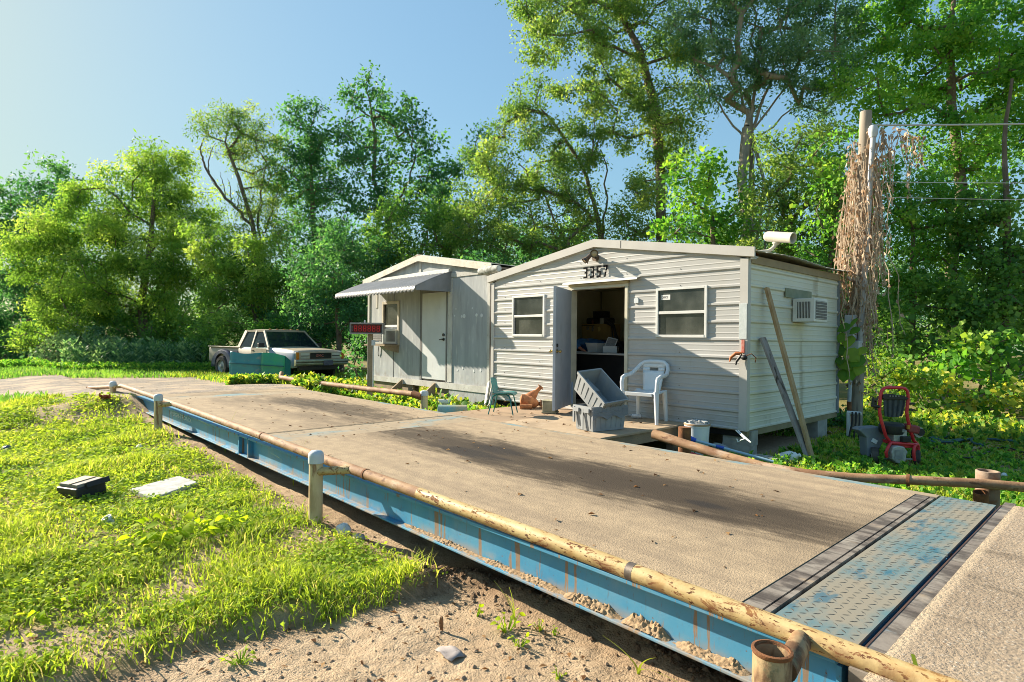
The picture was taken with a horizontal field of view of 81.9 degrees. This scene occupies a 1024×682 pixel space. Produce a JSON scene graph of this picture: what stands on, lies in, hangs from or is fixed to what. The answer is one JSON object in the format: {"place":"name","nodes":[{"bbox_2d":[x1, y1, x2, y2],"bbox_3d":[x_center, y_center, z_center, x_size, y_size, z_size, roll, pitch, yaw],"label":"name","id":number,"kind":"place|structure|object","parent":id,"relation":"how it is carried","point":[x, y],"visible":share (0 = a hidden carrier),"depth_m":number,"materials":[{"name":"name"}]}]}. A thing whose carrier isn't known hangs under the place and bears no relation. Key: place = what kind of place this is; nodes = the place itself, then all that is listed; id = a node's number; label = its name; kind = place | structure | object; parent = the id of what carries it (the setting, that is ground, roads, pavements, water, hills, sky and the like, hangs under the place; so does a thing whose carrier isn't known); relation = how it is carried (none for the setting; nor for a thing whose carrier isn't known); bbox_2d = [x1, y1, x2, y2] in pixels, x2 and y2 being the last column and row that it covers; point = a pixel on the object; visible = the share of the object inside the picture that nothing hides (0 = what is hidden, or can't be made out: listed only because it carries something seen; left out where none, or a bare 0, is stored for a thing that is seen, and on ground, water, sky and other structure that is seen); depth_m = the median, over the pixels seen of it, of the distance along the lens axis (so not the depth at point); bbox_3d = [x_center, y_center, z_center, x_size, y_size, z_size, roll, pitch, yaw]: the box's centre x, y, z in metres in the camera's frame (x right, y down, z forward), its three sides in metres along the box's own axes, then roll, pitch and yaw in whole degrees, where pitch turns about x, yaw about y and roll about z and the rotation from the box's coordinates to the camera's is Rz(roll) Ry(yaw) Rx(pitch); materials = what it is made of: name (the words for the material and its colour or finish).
{"place":"outdoors","nodes":[
{"label":"outdoors","id":0,"kind":"place"},
{"bbox_2d":[0,390,445,681],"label":"grass","id":1,"kind":"structure","parent":0,"point":[140,457],"depth_m":3.83,"materials":[{"name":"green plant"}]},
{"bbox_2d":[0,342,1023,681],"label":"ground","id":2,"kind":"structure","parent":0,"point":[348,654],"depth_m":3.20,"materials":[{"name":"beige sand"}]},
{"bbox_2d":[0,293,47,359],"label":"bush","id":3,"kind":"object","parent":2,"relation":"on","point":[5,323],"visible":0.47,"depth_m":34.37,"materials":[{"name":"green plant"}]},
{"bbox_2d":[13,596,51,625],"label":"weed","id":4,"kind":"object","parent":2,"relation":"on","point":[40,615],"visible":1,"depth_m":3.04,"materials":[{"name":"green plant"}]},
{"bbox_2d":[0,297,90,358],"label":"bush","id":5,"kind":"object","parent":2,"relation":"on","point":[47,319],"visible":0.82,"depth_m":29.86,"materials":[{"name":"green plant"}]},
{"bbox_2d":[0,145,131,347],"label":"tree","id":6,"kind":"object","parent":2,"relation":"on","point":[58,169],"visible":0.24,"depth_m":41.91,"materials":[{"name":"green plant"}]},
{"bbox_2d":[19,323,121,362],"bbox_3d":[-21.884,0.222,29.681,4.353,2.348,3.681,1,0,-4],"label":"bush","id":7,"kind":"object","parent":2,"relation":"on","point":[59,340],"visible":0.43,"depth_m":29.36,"materials":[{"name":"green plant"}]},
{"bbox_2d":[57,476,109,499],"bbox_3d":[-3.955,1.364,5.449,0.352,0.222,0.283,1,0,27],"label":"junction casing","id":8,"kind":"object","parent":2,"relation":"on","point":[78,487],"visible":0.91,"depth_m":5.37,"materials":[{"name":"black plastic"}]},
{"bbox_2d":[0,356,215,370],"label":"weeds","id":9,"kind":"object","parent":2,"relation":"on","point":[82,364],"visible":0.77,"depth_m":24.81,"materials":[{"name":"green plant"}]},
{"bbox_2d":[0,128,248,340],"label":"tree","id":10,"kind":"object","parent":2,"relation":"on","point":[109,226],"visible":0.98,"depth_m":31.59,"materials":[{"name":"green plant"}]},
{"bbox_2d":[64,290,201,359],"bbox_3d":[-22.790,-0.866,35.651,8.080,4.639,6.342,1,0,19],"label":"bush","id":11,"kind":"object","parent":2,"relation":"on","point":[121,333],"visible":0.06,"depth_m":34.88,"materials":[{"name":"green plant"}]},
{"bbox_2d":[58,335,212,364],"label":"tall weeds","id":12,"kind":"object","parent":2,"relation":"on","point":[119,350],"visible":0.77,"depth_m":26.21,"materials":[{"name":"green plant"}]},
{"bbox_2d":[116,526,182,550],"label":"weed","id":13,"kind":"object","parent":2,"relation":"on","point":[153,545],"visible":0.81,"depth_m":4.09,"materials":[{"name":"green plant"}]},
{"bbox_2d":[130,476,196,500],"bbox_3d":[-3.339,1.426,5.708,0.488,0.050,0.745,1,0,17],"label":"stone slab","id":14,"kind":"object","parent":2,"relation":"on","point":[169,485],"depth_m":5.68,"materials":[{"name":"white stone"}]},
{"bbox_2d":[108,286,238,348],"bbox_3d":[-18.396,-0.779,32.160,5.615,4.384,7.345,0,0,-43],"label":"bush","id":15,"kind":"object","parent":2,"relation":"on","point":[158,336],"visible":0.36,"depth_m":31.13,"materials":[{"name":"green plant"}]},
{"bbox_2d":[125,502,238,544],"bbox_3d":[-2.412,1.354,4.330,0.686,0.185,0.684,0,0,-43],"label":"weed","id":16,"kind":"object","parent":2,"relation":"on","point":[189,528],"visible":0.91,"depth_m":4.26,"materials":[{"name":"green plant"}]},
{"bbox_2d":[184,505,248,533],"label":"weed","id":17,"kind":"object","parent":2,"relation":"on","point":[189,515],"visible":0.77,"depth_m":4.42,"materials":[{"name":"green plant"}]},
{"bbox_2d":[0,361,436,402],"bbox_3d":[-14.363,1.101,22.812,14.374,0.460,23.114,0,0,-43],"label":"grass","id":18,"kind":"structure","parent":2,"relation":"on","point":[14,372],"depth_m":21.83,"materials":[{"name":"green plant"}]},
{"bbox_2d":[181,305,258,362],"bbox_3d":[-12.973,-0.153,26.442,2.978,2.988,4.296,0,0,-43],"label":"bush","id":19,"kind":"object","parent":2,"relation":"on","point":[218,329],"visible":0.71,"depth_m":26.18,"materials":[{"name":"green plant"}]},
{"bbox_2d":[0,392,447,681],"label":"clover","id":20,"kind":"object","parent":2,"relation":"on","point":[66,453],"visible":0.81,"depth_m":4.46,"materials":[{"name":"green plant"}]},
{"bbox_2d":[174,219,295,338],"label":"tree","id":21,"kind":"object","parent":2,"relation":"on","point":[239,277],"visible":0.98,"depth_m":27.20,"materials":[{"name":"green plant"}]},
{"bbox_2d":[219,645,256,665],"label":"weed","id":22,"kind":"object","parent":2,"relation":"on","point":[237,660],"visible":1,"depth_m":2.83,"materials":[{"name":"green plant"}]},
{"bbox_2d":[183,97,300,339],"bbox_3d":[-13.983,-5.669,31.232,5.937,13.984,4.490,1,0,29],"label":"tree","id":23,"kind":"object","parent":2,"relation":"on","point":[231,150],"visible":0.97,"depth_m":30.94,"materials":[{"name":"green plant"}]},
{"bbox_2d":[229,351,290,376],"bbox_3d":[-8.460,0.895,19.771,2.120,1.097,0.423,1,0,14],"label":"fibreglass tub","id":24,"kind":"object","parent":2,"relation":"on","point":[264,363],"visible":0.62,"depth_m":19.60,"materials":[{"name":"teal plastic"}]},
{"bbox_2d":[208,329,348,375],"bbox_3d":[-9.179,0.474,22.743,6.602,1.875,2.570,1,0,38],"label":"pickup truck","id":25,"kind":"object","parent":2,"relation":"on","point":[317,359],"visible":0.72,"depth_m":21.53,"materials":[{"name":"grey paint"}]},
{"bbox_2d":[250,314,306,342],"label":"bush","id":26,"kind":"object","parent":2,"relation":"on","point":[269,325],"visible":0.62,"depth_m":25.73,"materials":[{"name":"green plant"}]},
{"bbox_2d":[224,372,366,385],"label":"weeds","id":27,"kind":"object","parent":2,"relation":"on","point":[247,378],"visible":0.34,"depth_m":15.11,"materials":[{"name":"green plant"}]},
{"bbox_2d":[225,275,367,360],"bbox_3d":[-9.545,-0.864,28.629,7.211,4.564,5.767,0,0,-43],"label":"bush","id":28,"kind":"object","parent":2,"relation":"on","point":[318,337],"visible":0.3,"depth_m":27.84,"materials":[{"name":"green plant"}]},
{"bbox_2d":[259,90,363,313],"bbox_3d":[-10.745,-6.030,32.018,5.523,14.751,6.887,0,0,-43],"label":"tree","id":29,"kind":"object","parent":2,"relation":"on","point":[314,197],"visible":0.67,"depth_m":31.62,"materials":[{"name":"green plant"}]},
{"bbox_2d":[28,537,620,681],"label":"leaf litter","id":30,"kind":"object","parent":2,"relation":"on","point":[378,628],"visible":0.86,"depth_m":2.95,"materials":[{"name":"brown plant"}]},
{"bbox_2d":[9,378,653,681],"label":"pebbles","id":31,"kind":"object","parent":2,"relation":"on","point":[436,642],"visible":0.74,"depth_m":3.02,"materials":[{"name":"grey stone"}]},
{"bbox_2d":[276,212,409,372],"bbox_3d":[-7.167,-1.873,23.848,4.462,6.564,4.755,0,0,-43],"label":"tree","id":32,"kind":"object","parent":2,"relation":"on","point":[329,283],"visible":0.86,"depth_m":23.05,"materials":[{"name":"green plant"}]},
{"bbox_2d":[333,332,366,379],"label":"bush","id":33,"kind":"object","parent":2,"relation":"on","point":[358,345],"visible":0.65,"depth_m":19.44,"materials":[{"name":"green plant"}]},
{"bbox_2d":[278,371,427,409],"bbox_3d":[-3.714,1.185,12.562,0.232,0.782,6.515,0,0,-43],"label":"guard rail","id":34,"kind":"object","parent":2,"relation":"on","point":[422,396],"visible":0.74,"depth_m":11.07,"materials":[{"name":"metal"}]},
{"bbox_2d":[350,320,384,395],"bbox_3d":[-3.111,0.565,12.540,0.734,2.033,0.469,1,0,11],"label":"weight display","id":35,"kind":"object","parent":2,"relation":"on","point":[370,329],"visible":0.98,"depth_m":12.59,"materials":[{"name":"red"}]},
{"bbox_2d":[321,60,463,267],"bbox_3d":[-6.221,-6.497,31.205,6.865,15.848,6.366,0,0,-43],"label":"tree","id":36,"kind":"object","parent":2,"relation":"on","point":[357,155],"visible":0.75,"depth_m":30.77,"materials":[{"name":"green plant"}]},
{"bbox_2d":[290,372,510,410],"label":"weeds","id":37,"kind":"object","parent":2,"relation":"on","point":[408,401],"visible":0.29,"depth_m":12.67,"materials":[{"name":"green plant"}]},
{"bbox_2d":[335,254,514,404],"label":"plywood shed","id":38,"kind":"structure","parent":2,"relation":"on","point":[435,311],"depth_m":12.96,"materials":[{"name":"white paint"}]},
{"bbox_2d":[373,329,396,343],"bbox_3d":[-3.114,-0.115,14.326,0.430,0.360,0.648,0,0,-43],"label":"air conditioner","id":39,"kind":"object","parent":38,"relation":"on","point":[389,336],"visible":0.54,"depth_m":14.09,"materials":[{"name":"white paint"}]},
{"bbox_2d":[382,301,399,344],"bbox_3d":[-2.940,-0.436,14.435,0.100,1.071,0.790,0,0,-43],"label":"window","id":40,"kind":"structure","parent":38,"relation":"in","point":[392,308],"depth_m":14.40,"materials":[{"name":"metal"}]},
{"bbox_2d":[422,292,445,380],"bbox_3d":[-1.747,-0.111,13.094,0.107,1.927,0.917,0,0,-43],"label":"door","id":41,"kind":"structure","parent":38,"relation":"in","point":[433,304],"depth_m":13.09,"materials":[{"name":"white paint"}]},
{"bbox_2d":[347,181,510,273],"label":"tree","id":42,"kind":"object","parent":2,"relation":"on","point":[441,216],"visible":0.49,"depth_m":24.17,"materials":[{"name":"green plant"}]},
{"bbox_2d":[435,645,465,661],"bbox_3d":[-0.308,1.556,2.951,0.090,0.019,0.136,0,0,-43],"label":"rock","id":43,"kind":"object","parent":2,"relation":"on","point":[450,653],"visible":1,"depth_m":2.94,"materials":[{"name":"white stone"}]},
{"bbox_2d":[421,119,524,257],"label":"tree","id":44,"kind":"object","parent":2,"relation":"on","point":[453,168],"visible":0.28,"depth_m":26.61,"materials":[{"name":"green plant"}]},
{"bbox_2d":[451,248,526,265],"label":"bush","id":45,"kind":"object","parent":2,"relation":"on","point":[476,252],"visible":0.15,"depth_m":21.00,"materials":[{"name":"green plant"}]},
{"bbox_2d":[490,608,525,632],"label":"weed","id":46,"kind":"object","parent":2,"relation":"on","point":[498,618],"visible":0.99,"depth_m":3.18,"materials":[{"name":"green plant"}]},
{"bbox_2d":[436,67,609,263],"bbox_3d":[0.663,-4.589,23.064,5.511,12.177,5.660,0,0,-43],"label":"tree","id":47,"kind":"object","parent":2,"relation":"on","point":[522,110],"visible":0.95,"depth_m":22.75,"materials":[{"name":"green plant"}]},
{"bbox_2d":[86,381,962,681],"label":"guard rail","id":48,"kind":"object","parent":2,"relation":"on","point":[774,661],"visible":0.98,"depth_m":2.65,"materials":[{"name":"beige paint"}]},
{"bbox_2d":[499,208,558,264],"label":"tree","id":49,"kind":"object","parent":2,"relation":"on","point":[537,255],"visible":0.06,"depth_m":31.77,"materials":[{"name":"green plant"}]},
{"bbox_2d":[448,406,683,450],"bbox_3d":[0.721,1.351,8.615,1.950,0.467,3.020,0,0,-43],"label":"porch","id":50,"kind":"object","parent":2,"relation":"on","point":[635,431],"visible":0.32,"depth_m":8.06,"materials":[{"name":"brown wood"}]},
{"bbox_2d":[488,377,517,414],"bbox_3d":[-0.133,0.832,8.994,0.397,0.548,0.368,1,0,11],"label":"school chair","id":51,"kind":"object","parent":50,"relation":"on","point":[495,387],"visible":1,"depth_m":9.05,"materials":[{"name":"teal plastic"}]},
{"bbox_2d":[573,404,627,431],"bbox_3d":[1.121,0.967,7.530,0.611,0.306,0.401,0,0,-32],"label":"tote","id":52,"kind":"object","parent":50,"relation":"on","point":[591,419],"visible":0.98,"depth_m":7.38,"materials":[{"name":"grey plastic"}]},
{"bbox_2d":[574,368,628,408],"bbox_3d":[1.125,0.658,7.575,0.407,0.598,0.656,0,0,-36],"label":"tote","id":53,"kind":"object","parent":52,"relation":"on","point":[598,387],"visible":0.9,"depth_m":7.62,"materials":[{"name":"grey plastic"}]},
{"bbox_2d":[620,359,669,424],"bbox_3d":[1.897,0.699,8.312,0.592,0.862,0.581,1,0,37],"label":"plastic chair","id":54,"kind":"object","parent":50,"relation":"on","point":[652,382],"visible":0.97,"depth_m":8.39,"materials":[{"name":"white plastic"}]},
{"bbox_2d":[137,388,995,681],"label":"truck scale","id":55,"kind":"object","parent":2,"relation":"on","point":[855,562],"visible":0.97,"depth_m":3.94,"materials":[{"name":"concrete"}]},
{"bbox_2d":[404,564,731,681],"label":"dirt clods","id":56,"kind":"object","parent":2,"relation":"on","point":[679,658],"visible":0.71,"depth_m":3.09,"materials":[{"name":"brown soil"}]},
{"bbox_2d":[495,0,715,242],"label":"tree","id":57,"kind":"object","parent":2,"relation":"on","point":[600,35],"visible":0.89,"depth_m":21.56,"materials":[{"name":"green plant"}]},
{"bbox_2d":[684,419,710,455],"bbox_3d":[2.397,1.284,7.650,0.331,0.542,0.335,0,0,-43],"label":"bucket","id":58,"kind":"object","parent":2,"relation":"on","point":[700,429],"visible":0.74,"depth_m":7.52,"materials":[{"name":"white plastic"}]},
{"bbox_2d":[646,144,769,245],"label":"tree","id":59,"kind":"object","parent":2,"relation":"on","point":[706,186],"visible":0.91,"depth_m":17.33,"materials":[{"name":"green plant"}]},
{"bbox_2d":[691,436,773,462],"bbox_3d":[2.557,1.264,6.981,0.994,0.247,0.098,1,0,28],"label":"pole","id":60,"kind":"object","parent":2,"relation":"on","point":[693,439],"visible":0.79,"depth_m":6.94,"materials":[{"name":"blue plastic"}]},
{"bbox_2d":[722,442,756,456],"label":"concrete block","id":61,"kind":"structure","parent":2,"relation":"on","point":[743,448],"depth_m":7.72,"materials":[{"name":"grey concrete"}]},
{"bbox_2d":[723,430,757,445],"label":"concrete block","id":62,"kind":"structure","parent":61,"relation":"on","point":[753,437],"depth_m":7.72,"materials":[{"name":"grey concrete"}]},
{"bbox_2d":[487,239,850,436],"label":"metal shed","id":63,"kind":"structure","parent":62,"relation":"on","point":[681,318],"depth_m":8.69,"materials":[{"name":"metal"}]},
{"bbox_2d":[512,294,545,336],"bbox_3d":[0.307,-0.445,10.536,0.091,0.735,0.820,0,0,-43],"label":"window","id":64,"kind":"structure","parent":63,"relation":"in","point":[531,308],"depth_m":10.52,"materials":[{"name":"metal"}]},
{"bbox_2d":[549,286,571,410],"bbox_3d":[0.796,0.112,9.327,0.202,1.882,0.918,1,0,21],"label":"door","id":65,"kind":"structure","parent":63,"relation":"in","point":[562,298],"depth_m":9.21,"materials":[{"name":"grey paint"}]},
{"bbox_2d":[576,352,623,399],"bbox_3d":[2.061,0.638,10.154,0.612,0.850,2.438,0,0,-43],"label":"counter","id":66,"kind":"object","parent":63,"relation":"on","point":[611,365],"visible":0.18,"depth_m":10.26,"materials":[{"name":"black laminate"}]},
{"bbox_2d":[655,285,707,337],"bbox_3d":[2.383,-0.402,8.278,0.091,0.707,0.804,0,0,-43],"label":"window","id":67,"kind":"structure","parent":63,"relation":"in","point":[675,306],"depth_m":8.25,"materials":[{"name":"metal"}]},
{"bbox_2d":[739,303,746,338],"bbox_3d":[2.970,-0.255,7.589,0.005,0.457,0.105,0,0,-43],"label":"thermometer board","id":68,"kind":"object","parent":63,"relation":"attached to","point":[742,320],"visible":1,"depth_m":7.58,"materials":[{"name":"plastic"}]},
{"bbox_2d":[755,231,796,255],"bbox_3d":[3.532,-1.323,7.894,0.217,0.327,0.508,0,0,-43],"label":"security camera","id":69,"kind":"object","parent":63,"relation":"attached to","point":[775,238],"visible":0.96,"depth_m":7.84,"materials":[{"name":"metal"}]},
{"bbox_2d":[793,298,827,322],"bbox_3d":[4.318,-0.439,8.537,0.508,0.335,0.310,0,0,-43],"label":"air conditioner","id":70,"kind":"object","parent":63,"relation":"attached to","point":[809,310],"visible":1,"depth_m":8.38,"materials":[{"name":"white paint"}]},
{"bbox_3d":[1.891,0.529,11.752,0.540,1.054,1.164,0,0,-43],"label":"cabinet","id":71,"kind":"object","parent":63,"relation":"on","visible":0},
{"bbox_2d":[582,324,619,340],"bbox_3d":[1.779,-0.169,11.839,0.356,0.338,0.703,0,0,-43],"label":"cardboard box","id":72,"kind":"object","parent":71,"relation":"on","point":[598,331],"visible":0.62,"depth_m":11.68,"materials":[{"name":"brown cardboard"}]},
{"bbox_2d":[648,0,877,249],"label":"tree","id":73,"kind":"object","parent":2,"relation":"on","point":[740,61],"visible":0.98,"depth_m":19.71,"materials":[{"name":"green plant"}]},
{"bbox_2d":[692,203,846,324],"bbox_3d":[13.739,-2.905,31.986,8.966,9.729,7.831,1,0,-11],"label":"tree","id":74,"kind":"object","parent":2,"relation":"on","point":[770,228],"visible":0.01,"depth_m":31.84,"materials":[{"name":"green plant"}]},
{"bbox_2d":[759,337,807,455],"bbox_3d":[3.513,0.747,7.565,0.649,1.591,0.141,1,0,44],"label":"plank","id":75,"kind":"object","parent":2,"relation":"on","point":[782,390],"visible":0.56,"depth_m":7.56,"materials":[{"name":"grey wood"}]},
{"bbox_2d":[764,287,813,458],"bbox_3d":[3.572,0.416,7.600,0.087,2.253,0.681,0,0,-39],"label":"plank","id":76,"kind":"object","parent":2,"relation":"on","point":[789,373],"visible":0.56,"depth_m":7.58,"materials":[{"name":"wood"}]},
{"bbox_2d":[721,109,875,276],"bbox_3d":[8.149,-2.388,16.591,3.581,7.950,3.408,0,0,-43],"label":"tree","id":77,"kind":"object","parent":2,"relation":"on","point":[789,166],"visible":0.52,"depth_m":16.33,"materials":[{"name":"green plant"}]},
{"bbox_2d":[806,419,826,437],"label":"concrete block","id":78,"kind":"structure","parent":2,"relation":"on","point":[817,429],"depth_m":9.31,"materials":[{"name":"grey concrete"}]},
{"bbox_2d":[767,118,881,277],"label":"tree","id":79,"kind":"object","parent":2,"relation":"on","point":[839,180],"visible":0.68,"depth_m":15.27,"materials":[{"name":"green plant"}]},
{"bbox_2d":[651,429,1023,508],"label":"guard rail","id":80,"kind":"object","parent":2,"relation":"on","point":[988,485],"visible":0.67,"depth_m":4.93,"materials":[{"name":"metal"}]},
{"bbox_2d":[846,411,861,438],"bbox_3d":[5.277,1.471,8.953,0.201,0.762,0.569,1,0,6],"label":"standpipe","id":81,"kind":"object","parent":2,"relation":"on","point":[849,416],"visible":0.41,"depth_m":9.13,"materials":[{"name":"plastic"}]},
{"bbox_2d":[691,445,1023,506],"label":"weeds","id":82,"kind":"object","parent":2,"relation":"on","point":[846,464],"visible":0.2,"depth_m":6.76,"materials":[{"name":"green plant"}]},
{"bbox_2d":[703,424,1023,504],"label":"grass","id":83,"kind":"structure","parent":2,"relation":"on","point":[850,441],"depth_m":7.40,"materials":[{"name":"green plant"}]},
{"bbox_2d":[819,231,935,358],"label":"tree","id":84,"kind":"object","parent":2,"relation":"on","point":[900,268],"visible":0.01,"depth_m":32.83,"materials":[{"name":"green plant"}]},
{"bbox_2d":[840,274,917,400],"bbox_3d":[9.360,-0.166,15.455,1.907,3.539,2.247,0,0,-43],"label":"bush","id":85,"kind":"object","parent":2,"relation":"on","point":[881,317],"visible":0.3,"depth_m":15.10,"materials":[{"name":"green plant"}]},
{"bbox_2d":[832,110,927,429],"bbox_3d":[5.920,-1.022,9.795,1.246,5.616,1.155,1,0,6],"label":"utility pole","id":86,"kind":"object","parent":2,"relation":"on","point":[860,304],"visible":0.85,"depth_m":9.69,"materials":[{"name":"brown plant"}]},
{"bbox_2d":[835,318,867,382],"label":"vine","id":87,"kind":"object","parent":86,"relation":"hanging from","point":[856,361],"visible":0.97,"depth_m":9.50,"materials":[{"name":"green plant"}]},
{"bbox_2d":[844,315,862,431],"bbox_3d":[5.606,0.578,9.707,0.200,2.010,0.224,0,0,-43],"label":"meter box","id":88,"kind":"object","parent":86,"relation":"attached to","point":[855,344],"visible":0.42,"depth_m":9.70,"materials":[{"name":"metal"}]},
{"bbox_2d":[871,123,1023,125],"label":"power line","id":89,"kind":"object","parent":86,"relation":"attached to","point":[945,124],"visible":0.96,"depth_m":10.24,"materials":[{"name":"grey metal"}]},
{"bbox_2d":[845,347,928,411],"bbox_3d":[7.960,0.866,12.591,1.386,1.493,1.428,0,0,-43],"label":"bush","id":90,"kind":"object","parent":2,"relation":"on","point":[875,385],"visible":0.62,"depth_m":12.47,"materials":[{"name":"green plant"}]},
{"bbox_2d":[852,386,924,463],"bbox_3d":[4.767,1.060,7.395,0.804,1.011,0.409,1,0,-4],"label":"pressure washer","id":91,"kind":"object","parent":2,"relation":"on","point":[893,435],"visible":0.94,"depth_m":7.28,"materials":[{"name":"metal"}]},
{"bbox_2d":[786,430,1023,481],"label":"weeds","id":92,"kind":"object","parent":2,"relation":"on","point":[1010,460],"visible":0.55,"depth_m":7.76,"materials":[{"name":"green plant"}]},
{"bbox_2d":[812,0,1023,378],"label":"tree","id":93,"kind":"object","parent":2,"relation":"on","point":[963,41],"visible":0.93,"depth_m":19.09,"materials":[{"name":"green plant"}]},
{"bbox_2d":[827,407,1023,448],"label":"weeds","id":94,"kind":"object","parent":2,"relation":"on","point":[972,424],"visible":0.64,"depth_m":10.14,"materials":[{"name":"green plant"}]},
{"bbox_2d":[867,143,997,391],"bbox_3d":[12.223,-1.978,17.590,4.455,7.210,3.475,0,0,-43],"label":"tree","id":95,"kind":"object","parent":2,"relation":"on","point":[909,218],"visible":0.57,"depth_m":17.18,"materials":[{"name":"green plant"}]},
{"bbox_2d":[863,356,1023,416],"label":"vine mound","id":96,"kind":"object","parent":2,"relation":"on","point":[1011,395],"visible":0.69,"depth_m":12.35,"materials":[{"name":"green plant"}]},
{"bbox_2d":[863,506,1023,681],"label":"concrete apron","id":97,"kind":"object","parent":2,"relation":"on","point":[967,624],"visible":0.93,"depth_m":2.41,"materials":[{"name":"beige concrete"}]},
{"bbox_2d":[873,283,1023,395],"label":"bush","id":98,"kind":"object","parent":2,"relation":"on","point":[980,324],"visible":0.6,"depth_m":15.71,"materials":[{"name":"green plant"}]},
{"bbox_2d":[889,78,1023,381],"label":"tree","id":99,"kind":"object","parent":2,"relation":"on","point":[1005,264],"visible":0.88,"depth_m":16.19,"materials":[{"name":"green plant"}]},
{"bbox_2d":[896,319,1023,408],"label":"vine mound","id":100,"kind":"object","parent":2,"relation":"on","point":[960,352],"visible":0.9,"depth_m":13.07,"materials":[{"name":"green plant"}]},
{"bbox_2d":[0,0,1023,352],"label":"sky","id":101,"kind":"structure","parent":0,"point":[77,77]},
{"bbox_2d":[587,311,614,323],"bbox_3d":[1.778,-0.468,11.853,0.300,0.255,0.505,0,0,-43],"label":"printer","id":102,"kind":"object","parent":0,"point":[598,315],"visible":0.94,"depth_m":11.74,"materials":[{"name":"black plastic"}]},
{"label":"apron base","id":103,"kind":"structure","parent":0,"visible":0},
{"bbox_2d":[848,502,1015,681],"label":"sill plate","id":104,"kind":"object","parent":103,"relation":"on","point":[884,639],"visible":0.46,"depth_m":2.69,"materials":[{"name":"metal"}]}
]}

